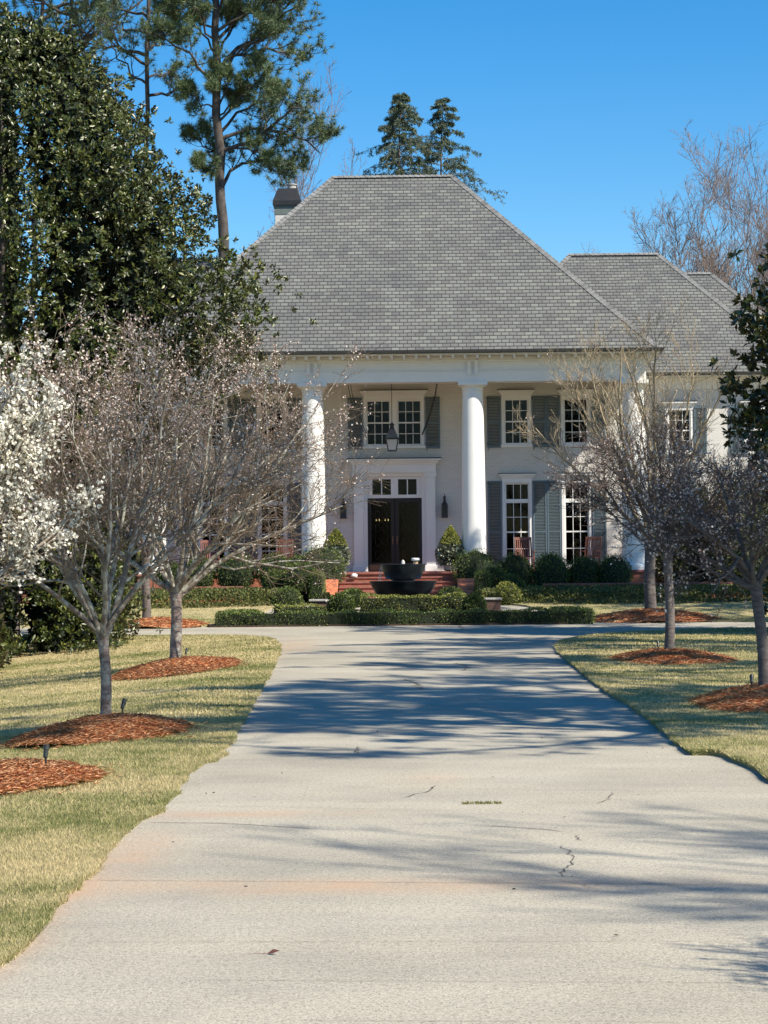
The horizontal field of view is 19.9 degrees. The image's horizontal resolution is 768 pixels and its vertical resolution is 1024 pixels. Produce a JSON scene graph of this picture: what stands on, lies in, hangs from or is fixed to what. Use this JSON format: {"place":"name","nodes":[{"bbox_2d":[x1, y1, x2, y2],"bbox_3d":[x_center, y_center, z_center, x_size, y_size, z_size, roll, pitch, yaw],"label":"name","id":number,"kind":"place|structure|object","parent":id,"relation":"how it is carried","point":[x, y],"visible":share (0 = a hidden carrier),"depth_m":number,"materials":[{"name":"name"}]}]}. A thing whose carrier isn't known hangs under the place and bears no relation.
{"place":"outdoors","nodes":[
{"label":"outdoors","id":0,"kind":"place"},
{"bbox_2d":[0,635,276,964],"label":"lawn","id":1,"kind":"structure","parent":0,"point":[44,723],"depth_m":19.56,"materials":[{"name":"green plant"}]},
{"bbox_2d":[0,580,20,669],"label":"magnolia tree","id":2,"kind":"object","parent":1,"relation":"on","point":[4,655],"visible":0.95,"depth_m":44.23,"materials":[{"name":"green plant"}]},
{"bbox_2d":[0,319,106,592],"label":"cherry tree","id":3,"kind":"object","parent":1,"relation":"on","point":[17,419],"visible":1,"depth_m":17.82,"materials":[{"name":"white plant"}]},
{"bbox_2d":[0,757,121,795],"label":"straw mound","id":4,"kind":"object","parent":1,"relation":"on","point":[23,774],"visible":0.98,"depth_m":16.83,"materials":[{"name":"brown plant"}]},
{"bbox_2d":[43,744,48,762],"bbox_3d":[-2.664,1.925,17.272,0.046,0.189,0.061,-1,-1,20],"label":"spotlight","id":5,"kind":"object","parent":4,"relation":"on","point":[46,750],"visible":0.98,"depth_m":17.26,"materials":[{"name":"black metal"}]},
{"bbox_2d":[0,712,209,751],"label":"straw mound","id":6,"kind":"object","parent":1,"relation":"on","point":[102,728],"visible":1,"depth_m":21.47,"materials":[{"name":"brown plant"}]},
{"bbox_2d":[120,698,126,712],"bbox_3d":[-2.653,1.990,22.314,0.046,0.184,0.083,-1,-2,30],"label":"spotlight","id":7,"kind":"object","parent":6,"relation":"on","point":[124,700],"visible":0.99,"depth_m":22.30,"materials":[{"name":"black metal"}]},
{"bbox_2d":[0,292,326,714],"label":"cherry tree","id":8,"kind":"object","parent":6,"relation":"in","point":[69,572],"visible":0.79,"depth_m":22.26,"materials":[{"name":"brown plant"}]},
{"bbox_2d":[0,1,318,655],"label":"magnolia tree","id":9,"kind":"object","parent":1,"relation":"on","point":[92,171],"visible":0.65,"depth_m":48.49,"materials":[{"name":"green plant"}]},
{"bbox_2d":[111,655,251,681],"bbox_3d":[-3.464,2.571,36.127,2.627,0.395,5.337,-1,-1,0],"label":"straw mound","id":10,"kind":"object","parent":1,"relation":"on","point":[172,666],"visible":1,"depth_m":35.20,"materials":[{"name":"brown plant"}]},
{"bbox_2d":[0,312,389,657],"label":"cherry tree","id":11,"kind":"object","parent":10,"relation":"in","point":[177,589],"visible":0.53,"depth_m":36.30,"materials":[{"name":"brown plant"}]},
{"bbox_2d":[20,601,305,627],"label":"lawn","id":12,"kind":"structure","parent":0,"point":[191,614],"depth_m":67.09,"materials":[{"name":"green plant"}]},
{"bbox_2d":[21,586,243,603],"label":"retaining wall","id":13,"kind":"structure","parent":12,"relation":"on","point":[194,587],"depth_m":72.74,"materials":[{"name":"red brick"}]},
{"bbox_2d":[67,413,256,617],"bbox_3d":[-7.072,-0.267,60.096,5.959,7.042,5.809,-2,-2,45],"label":"cherry tree","id":14,"kind":"object","parent":12,"relation":"on","point":[146,589],"visible":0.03,"depth_m":60.84,"materials":[{"name":"grey plant"}]},
{"bbox_2d":[123,616,209,627],"bbox_3d":[-6.104,2.999,59.703,3.015,0.340,4.536,-1,-1,0],"label":"straw mound","id":15,"kind":"object","parent":12,"relation":"on","point":[163,622],"visible":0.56,"depth_m":58.69,"materials":[{"name":"brown plant"}]},
{"bbox_2d":[111,586,284,608],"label":"ground cover","id":16,"kind":"object","parent":12,"relation":"on","point":[244,593],"visible":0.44,"depth_m":69.10,"materials":[{"name":"green plant"}]},
{"bbox_2d":[261,568,285,588],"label":"boxwood","id":17,"kind":"object","parent":16,"relation":"on","point":[274,573],"visible":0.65,"depth_m":72.10,"materials":[{"name":"green plant"}]},
{"bbox_2d":[270,585,303,606],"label":"boxwood","id":18,"kind":"object","parent":16,"relation":"on","point":[288,595],"visible":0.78,"depth_m":68.97,"materials":[{"name":"green plant"}]},
{"bbox_2d":[283,561,317,591],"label":"boxwood","id":19,"kind":"object","parent":16,"relation":"on","point":[301,585],"visible":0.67,"depth_m":71.50,"materials":[{"name":"green plant"}]},
{"bbox_2d":[200,540,220,572],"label":"rocking chair","id":20,"kind":"object","parent":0,"point":[205,542],"visible":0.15,"depth_m":78.12,"materials":[{"name":"brown wood"}]},
{"bbox_2d":[0,603,767,1023],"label":"driveway","id":21,"kind":"structure","parent":0,"point":[384,871],"depth_m":12.23,"materials":[{"name":"concrete"}]},
{"bbox_2d":[271,602,327,613],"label":"hedge","id":22,"kind":"object","parent":21,"relation":"on","point":[279,607],"visible":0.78,"depth_m":65.91,"materials":[{"name":"green plant"}]},
{"bbox_2d":[307,571,326,602],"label":"shrub","id":23,"kind":"object","parent":21,"relation":"on","point":[316,592],"visible":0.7,"depth_m":71.27,"materials":[{"name":"green plant"}]},
{"bbox_2d":[309,599,327,605],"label":"brick pier","id":24,"kind":"structure","parent":21,"relation":"on","point":[317,602],"depth_m":66.69,"materials":[{"name":"red stone"}]},
{"bbox_2d":[320,592,332,604],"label":"boxwood","id":25,"kind":"object","parent":21,"relation":"on","point":[328,594],"visible":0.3,"depth_m":67.36,"materials":[{"name":"green plant"}]},
{"bbox_2d":[208,622,567,626],"bbox_3d":[0.128,3.064,62.396,10.000,0.224,7.500,-1,-1,0],"label":"island bed","id":26,"kind":"object","parent":21,"relation":"on","point":[213,625],"visible":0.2,"depth_m":58.65,"materials":[{"name":"soil"}]},
{"bbox_2d":[326,591,355,612],"bbox_3d":[-1.182,2.531,60.355,0.860,0.750,0.806,-1,-1,0],"label":"boxwood","id":27,"kind":"object","parent":26,"relation":"on","point":[338,601],"visible":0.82,"depth_m":60.15,"materials":[{"name":"green plant"}]},
{"bbox_2d":[342,587,367,607],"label":"boxwood","id":28,"kind":"object","parent":26,"relation":"on","point":[355,593],"visible":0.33,"depth_m":67.22,"materials":[{"name":"green plant"}]},
{"bbox_2d":[369,560,436,597],"bbox_3d":[0.556,2.234,63.165,1.960,1.711,1.960,-1,-1,0],"label":"fountain","id":29,"kind":"object","parent":26,"relation":"on","point":[403,577],"visible":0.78,"depth_m":62.60,"materials":[{"name":"black stone"}]},
{"bbox_2d":[214,605,595,626],"bbox_3d":[0.571,2.841,60.014,10.383,0.517,2.919,-1,-1,0],"label":"hedge","id":30,"kind":"object","parent":26,"relation":"on","point":[564,613],"visible":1,"depth_m":58.71,"materials":[{"name":"green plant"}]},
{"bbox_2d":[359,591,465,612],"bbox_3d":[0.825,2.669,61.251,3.089,0.913,0.948,-1,-1,0],"label":"hedge","id":31,"kind":"object","parent":26,"relation":"on","point":[428,603],"visible":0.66,"depth_m":60.95,"materials":[{"name":"green plant"}]},
{"bbox_2d":[437,586,465,597],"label":"boxwood","id":32,"kind":"object","parent":26,"relation":"on","point":[448,589],"visible":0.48,"depth_m":67.78,"materials":[{"name":"green plant"}]},
{"bbox_2d":[461,592,487,611],"bbox_3d":[2.494,2.546,60.372,0.729,0.717,0.745,-1,-1,0],"label":"boxwood","id":33,"kind":"object","parent":26,"relation":"on","point":[470,600],"visible":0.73,"depth_m":60.18,"materials":[{"name":"green plant"}]},
{"bbox_2d":[325,576,474,597],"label":"entrance steps","id":34,"kind":"structure","parent":21,"relation":"on","point":[466,585],"depth_m":74.54,"materials":[{"name":"red brick"}]},
{"bbox_2d":[462,800,501,804],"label":"weeds","id":35,"kind":"object","parent":21,"relation":"on","point":[477,802],"visible":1,"depth_m":15.35,"materials":[{"name":"green plant"}]},
{"bbox_2d":[0,0,767,329],"label":"sky","id":36,"kind":"structure","parent":0,"point":[569,107],"materials":[{"name":"blue"}]},
{"bbox_2d":[482,598,501,610],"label":"brick pier","id":37,"kind":"structure","parent":0,"point":[494,604],"depth_m":66.69,"materials":[{"name":"red brick"}]},
{"bbox_2d":[512,597,767,621],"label":"lawn","id":38,"kind":"structure","parent":0,"point":[705,610],"depth_m":67.05,"materials":[{"name":"green plant"}]},
{"bbox_2d":[479,583,765,603],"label":"ground cover","id":39,"kind":"object","parent":38,"relation":"on","point":[632,592],"visible":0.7,"depth_m":69.27,"materials":[{"name":"green plant"}]},
{"bbox_2d":[473,570,492,597],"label":"shrub","id":40,"kind":"object","parent":39,"relation":"on","point":[480,580],"visible":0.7,"depth_m":71.27,"materials":[{"name":"green plant"}]},
{"bbox_2d":[482,564,506,586],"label":"boxwood","id":41,"kind":"object","parent":39,"relation":"on","point":[497,572],"visible":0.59,"depth_m":71.92,"materials":[{"name":"green plant"}]},
{"bbox_2d":[492,580,522,604],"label":"boxwood","id":42,"kind":"object","parent":39,"relation":"on","point":[507,592],"visible":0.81,"depth_m":68.98,"materials":[{"name":"green plant"}]},
{"bbox_2d":[495,572,525,587],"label":"boxwood","id":43,"kind":"object","parent":39,"relation":"on","point":[516,580],"visible":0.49,"depth_m":71.73,"materials":[{"name":"green plant"}]},
{"bbox_2d":[543,582,764,598],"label":"retaining wall","id":44,"kind":"structure","parent":38,"relation":"on","point":[589,584],"depth_m":72.49,"materials":[{"name":"red brick"}]},
{"bbox_2d":[593,607,726,622],"bbox_3d":[7.650,2.885,61.441,4.671,0.435,5.686,-1,-1,0],"label":"straw mound","id":45,"kind":"object","parent":38,"relation":"on","point":[638,615],"visible":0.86,"depth_m":60.12,"materials":[{"name":"brown plant"}]},
{"bbox_2d":[507,292,743,608],"bbox_3d":[7.255,-1.455,61.827,6.071,9.228,6.315,-1,-2,32],"label":"bare tree","id":46,"kind":"object","parent":45,"relation":"on","point":[650,597],"visible":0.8,"depth_m":61.58,"materials":[{"name":"brown plant"}]},
{"bbox_2d":[558,628,767,780],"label":"lawn","id":47,"kind":"structure","parent":0,"point":[692,753],"depth_m":26.42,"materials":[{"name":"green plant"}]},
{"bbox_2d":[606,647,739,664],"bbox_3d":[4.697,2.368,35.956,2.642,0.270,6.128,-1,-1,0],"label":"straw mound","id":48,"kind":"object","parent":47,"relation":"on","point":[671,656],"visible":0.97,"depth_m":35.31,"materials":[{"name":"brown plant"}]},
{"bbox_2d":[543,399,767,648],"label":"cherry tree","id":49,"kind":"object","parent":48,"relation":"on","point":[669,643],"visible":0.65,"depth_m":36.40,"materials":[{"name":"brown plant"}]},
{"bbox_2d":[684,682,767,713],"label":"straw mound","id":50,"kind":"object","parent":47,"relation":"on","point":[746,698],"visible":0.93,"depth_m":24.16,"materials":[{"name":"brown plant"}]},
{"bbox_2d":[600,420,767,685],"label":"cherry tree","id":51,"kind":"object","parent":50,"relation":"on","point":[752,582],"visible":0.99,"depth_m":24.88,"materials":[{"name":"brown plant"}]},
{"bbox_2d":[707,242,767,614],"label":"magnolia tree","id":52,"kind":"object","parent":47,"relation":"on","point":[753,412],"visible":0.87,"depth_m":48.62,"materials":[{"name":"green plant"}]},
{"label":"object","id":53,"kind":"structure","parent":0,"visible":0},
{"bbox_2d":[6,0,124,269],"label":"pine tree","id":54,"kind":"object","parent":53,"relation":"on","point":[60,13],"visible":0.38,"depth_m":93.38,"materials":[{"name":"green plant"}]},
{"bbox_2d":[0,0,151,320],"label":"pine tree","id":55,"kind":"object","parent":53,"relation":"on","point":[65,4],"visible":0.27,"depth_m":95.65,"materials":[{"name":"green plant"}]},
{"bbox_2d":[48,0,203,163],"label":"pine tree","id":56,"kind":"object","parent":53,"relation":"on","point":[110,35],"visible":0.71,"depth_m":90.85,"materials":[{"name":"green plant"}]},
{"bbox_2d":[123,500,166,586],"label":"evergreen shrub","id":57,"kind":"object","parent":53,"relation":"on","point":[138,562],"visible":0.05,"depth_m":79.42,"materials":[{"name":"green plant"}]},
{"bbox_2d":[134,0,344,263],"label":"pine tree","id":58,"kind":"object","parent":53,"relation":"on","point":[271,24],"visible":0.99,"depth_m":88.12,"materials":[{"name":"green plant"}]},
{"bbox_2d":[246,592,309,602],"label":"planting bed","id":59,"kind":"object","parent":53,"relation":"on","point":[305,596],"depth_m":72.71,"materials":[{"name":"soil"}]},
{"bbox_2d":[155,559,178,586],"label":"boxwood","id":60,"kind":"object","parent":59,"relation":"on","point":[174,567],"visible":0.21,"depth_m":74.57,"materials":[{"name":"green plant"}]},
{"bbox_2d":[186,556,216,586],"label":"boxwood","id":61,"kind":"object","parent":59,"relation":"on","point":[207,580],"visible":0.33,"depth_m":74.37,"materials":[{"name":"green plant"}]},
{"bbox_2d":[213,552,256,586],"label":"boxwood","id":62,"kind":"object","parent":59,"relation":"on","point":[226,577],"visible":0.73,"depth_m":74.29,"materials":[{"name":"green plant"}]},
{"bbox_2d":[255,551,292,586],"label":"boxwood","id":63,"kind":"object","parent":59,"relation":"on","point":[265,569],"visible":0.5,"depth_m":74.28,"materials":[{"name":"green plant"}]},
{"bbox_2d":[295,543,349,583],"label":"boxwood","id":64,"kind":"object","parent":59,"relation":"on","point":[334,557],"visible":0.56,"depth_m":74.30,"materials":[{"name":"green plant"}]},
{"bbox_2d":[257,60,350,237],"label":"bare tree","id":65,"kind":"object","parent":53,"relation":"on","point":[303,179],"visible":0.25,"depth_m":98.12,"materials":[{"name":"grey plant"}]},
{"bbox_2d":[337,136,368,175],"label":"bare tree","id":66,"kind":"object","parent":53,"relation":"on","point":[345,167],"visible":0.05,"depth_m":102.15,"materials":[{"name":"grey plant"}]},
{"bbox_2d":[19,174,767,587],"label":"house","id":67,"kind":"structure","parent":53,"relation":"on","point":[467,298],"depth_m":78.96,"materials":[{"name":"white paint"}]},
{"bbox_2d":[200,402,224,447],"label":"window","id":68,"kind":"structure","parent":67,"relation":"in","point":[219,417],"depth_m":79.26,"materials":[{"name":"black glass"}]},
{"bbox_2d":[201,486,225,568],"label":"window","id":69,"kind":"structure","parent":67,"relation":"in","point":[210,486],"depth_m":79.17,"materials":[{"name":"white paint"}]},
{"bbox_2d":[259,402,283,446],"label":"window","id":70,"kind":"structure","parent":67,"relation":"in","point":[278,414],"depth_m":79.38,"materials":[{"name":"black glass"}]},
{"bbox_2d":[260,485,284,556],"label":"window","id":71,"kind":"structure","parent":67,"relation":"in","point":[268,485],"depth_m":79.13,"materials":[{"name":"glass"}]},
{"bbox_2d":[276,539,292,559],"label":"rocking chair","id":72,"kind":"object","parent":67,"relation":"on","point":[290,549],"visible":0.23,"depth_m":78.09,"materials":[{"name":"brown wood"}]},
{"bbox_2d":[323,528,351,566],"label":"topiary","id":73,"kind":"object","parent":67,"relation":"on","point":[335,538],"visible":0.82,"depth_m":75.66,"materials":[{"name":"green plant"}]},
{"bbox_2d":[340,498,346,518],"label":"wall lantern","id":74,"kind":"object","parent":67,"relation":"attached to","point":[343,515],"depth_m":78.79,"materials":[{"name":"black metal"}]},
{"bbox_2d":[348,385,366,435],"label":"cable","id":75,"kind":"object","parent":67,"relation":"attached to","point":[357,410],"visible":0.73,"depth_m":77.72,"materials":[{"name":"black metal"}]},
{"bbox_2d":[366,400,390,445],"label":"window","id":76,"kind":"structure","parent":67,"relation":"in","point":[381,406],"depth_m":79.18,"materials":[{"name":"white paint"}]},
{"bbox_2d":[368,498,394,570],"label":"door","id":77,"kind":"structure","parent":67,"relation":"in","point":[381,525],"depth_m":79.13,"materials":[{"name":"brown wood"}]},
{"bbox_2d":[385,384,398,451],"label":"hanging lantern","id":78,"kind":"object","parent":67,"relation":"hanging from","point":[391,438],"visible":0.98,"depth_m":77.42,"materials":[{"name":"black metal"}]},
{"bbox_2d":[395,498,421,563],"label":"door","id":79,"kind":"structure","parent":67,"relation":"in","point":[408,512],"depth_m":79.11,"materials":[{"name":"brown wood"}]},
{"bbox_2d":[397,400,421,445],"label":"window","id":80,"kind":"structure","parent":67,"relation":"in","point":[405,407],"depth_m":79.15,"materials":[{"name":"black glass"}]},
{"bbox_2d":[422,384,437,434],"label":"cable","id":81,"kind":"object","parent":67,"relation":"attached to","point":[430,409],"visible":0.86,"depth_m":77.65,"materials":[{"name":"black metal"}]},
{"bbox_2d":[441,494,447,517],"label":"wall lantern","id":82,"kind":"object","parent":67,"relation":"attached to","point":[444,509],"depth_m":78.73,"materials":[{"name":"black metal"}]},
{"bbox_2d":[434,525,464,570],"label":"topiary","id":83,"kind":"object","parent":67,"relation":"on","point":[448,550],"visible":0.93,"depth_m":75.64,"materials":[{"name":"green plant"}]},
{"bbox_2d":[504,399,528,444],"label":"window","id":84,"kind":"structure","parent":67,"relation":"in","point":[510,438],"depth_m":79.22,"materials":[{"name":"black glass"}]},
{"bbox_2d":[505,483,529,562],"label":"window","id":85,"kind":"structure","parent":67,"relation":"in","point":[513,500],"depth_m":78.97,"materials":[{"name":"white paint"}]},
{"bbox_2d":[514,537,535,569],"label":"rocking chair","id":86,"kind":"object","parent":67,"relation":"on","point":[522,539],"visible":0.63,"depth_m":77.94,"materials":[{"name":"brown wood"}]},
{"bbox_2d":[563,399,587,443],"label":"window","id":87,"kind":"structure","parent":67,"relation":"in","point":[567,409],"depth_m":79.18,"materials":[{"name":"black glass"}]},
{"bbox_2d":[564,482,588,565],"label":"window","id":88,"kind":"structure","parent":67,"relation":"in","point":[565,500],"depth_m":78.93,"materials":[{"name":"white paint"}]},
{"bbox_2d":[579,536,601,565],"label":"rocking chair","id":89,"kind":"object","parent":67,"relation":"on","point":[594,554],"visible":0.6,"depth_m":77.84,"materials":[{"name":"brown wood"}]},
{"bbox_2d":[668,410,690,451],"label":"window","id":90,"kind":"structure","parent":67,"relation":"in","point":[682,413],"depth_m":85.47,"materials":[{"name":"black glass"}]},
{"bbox_2d":[355,92,443,175],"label":"cedar tree","id":91,"kind":"object","parent":53,"relation":"on","point":[396,120],"visible":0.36,"depth_m":104.13,"materials":[{"name":"green plant"}]},
{"bbox_2d":[404,97,508,205],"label":"cedar tree","id":92,"kind":"object","parent":53,"relation":"on","point":[441,125],"visible":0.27,"depth_m":106.14,"materials":[{"name":"green plant"}]},
{"bbox_2d":[622,165,738,284],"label":"bare tree","id":93,"kind":"object","parent":53,"relation":"on","point":[679,263],"visible":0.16,"depth_m":111.99,"materials":[{"name":"brown plant"}]},
{"bbox_2d":[654,482,708,582],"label":"evergreen shrub","id":94,"kind":"object","parent":53,"relation":"on","point":[660,578],"visible":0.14,"depth_m":77.69,"materials":[{"name":"green plant"}]},
{"bbox_2d":[665,119,767,313],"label":"bare tree","id":95,"kind":"object","parent":53,"relation":"on","point":[731,225],"visible":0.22,"depth_m":116.53,"materials":[{"name":"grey plant"}]},
{"bbox_2d":[668,119,767,312],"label":"bare tree","id":96,"kind":"object","parent":53,"relation":"on","point":[761,245],"visible":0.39,"depth_m":111.93,"materials":[{"name":"brown plant"}]},
{"bbox_2d":[691,203,767,312],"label":"bare tree","id":97,"kind":"object","parent":53,"relation":"on","point":[728,269],"visible":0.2,"depth_m":103.58,"materials":[{"name":"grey plant"}]},
{"bbox_2d":[695,468,767,581],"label":"evergreen shrub","id":98,"kind":"object","parent":53,"relation":"on","point":[736,570],"visible":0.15,"depth_m":76.80,"materials":[{"name":"green plant"}]},
{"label":"planting bed","id":99,"kind":"structure","parent":53,"relation":"on","visible":0},
{"bbox_2d":[450,548,499,583],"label":"boxwood","id":100,"kind":"object","parent":99,"relation":"on","point":[470,563],"visible":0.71,"depth_m":74.32,"materials":[{"name":"green plant"}]},
{"bbox_2d":[499,551,533,585],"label":"boxwood","id":101,"kind":"object","parent":99,"relation":"on","point":[520,566],"visible":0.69,"depth_m":74.45,"materials":[{"name":"green plant"}]},
{"bbox_2d":[530,550,570,585],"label":"boxwood","id":102,"kind":"object","parent":99,"relation":"on","point":[550,568],"visible":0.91,"depth_m":74.33,"materials":[{"name":"green plant"}]},
{"bbox_2d":[566,554,600,582],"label":"boxwood","id":103,"kind":"object","parent":99,"relation":"on","point":[584,569],"visible":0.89,"depth_m":74.53,"materials":[{"name":"green plant"}]},
{"bbox_2d":[597,552,633,582],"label":"boxwood","id":104,"kind":"object","parent":99,"relation":"on","point":[617,571],"visible":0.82,"depth_m":74.43,"materials":[{"name":"green plant"}]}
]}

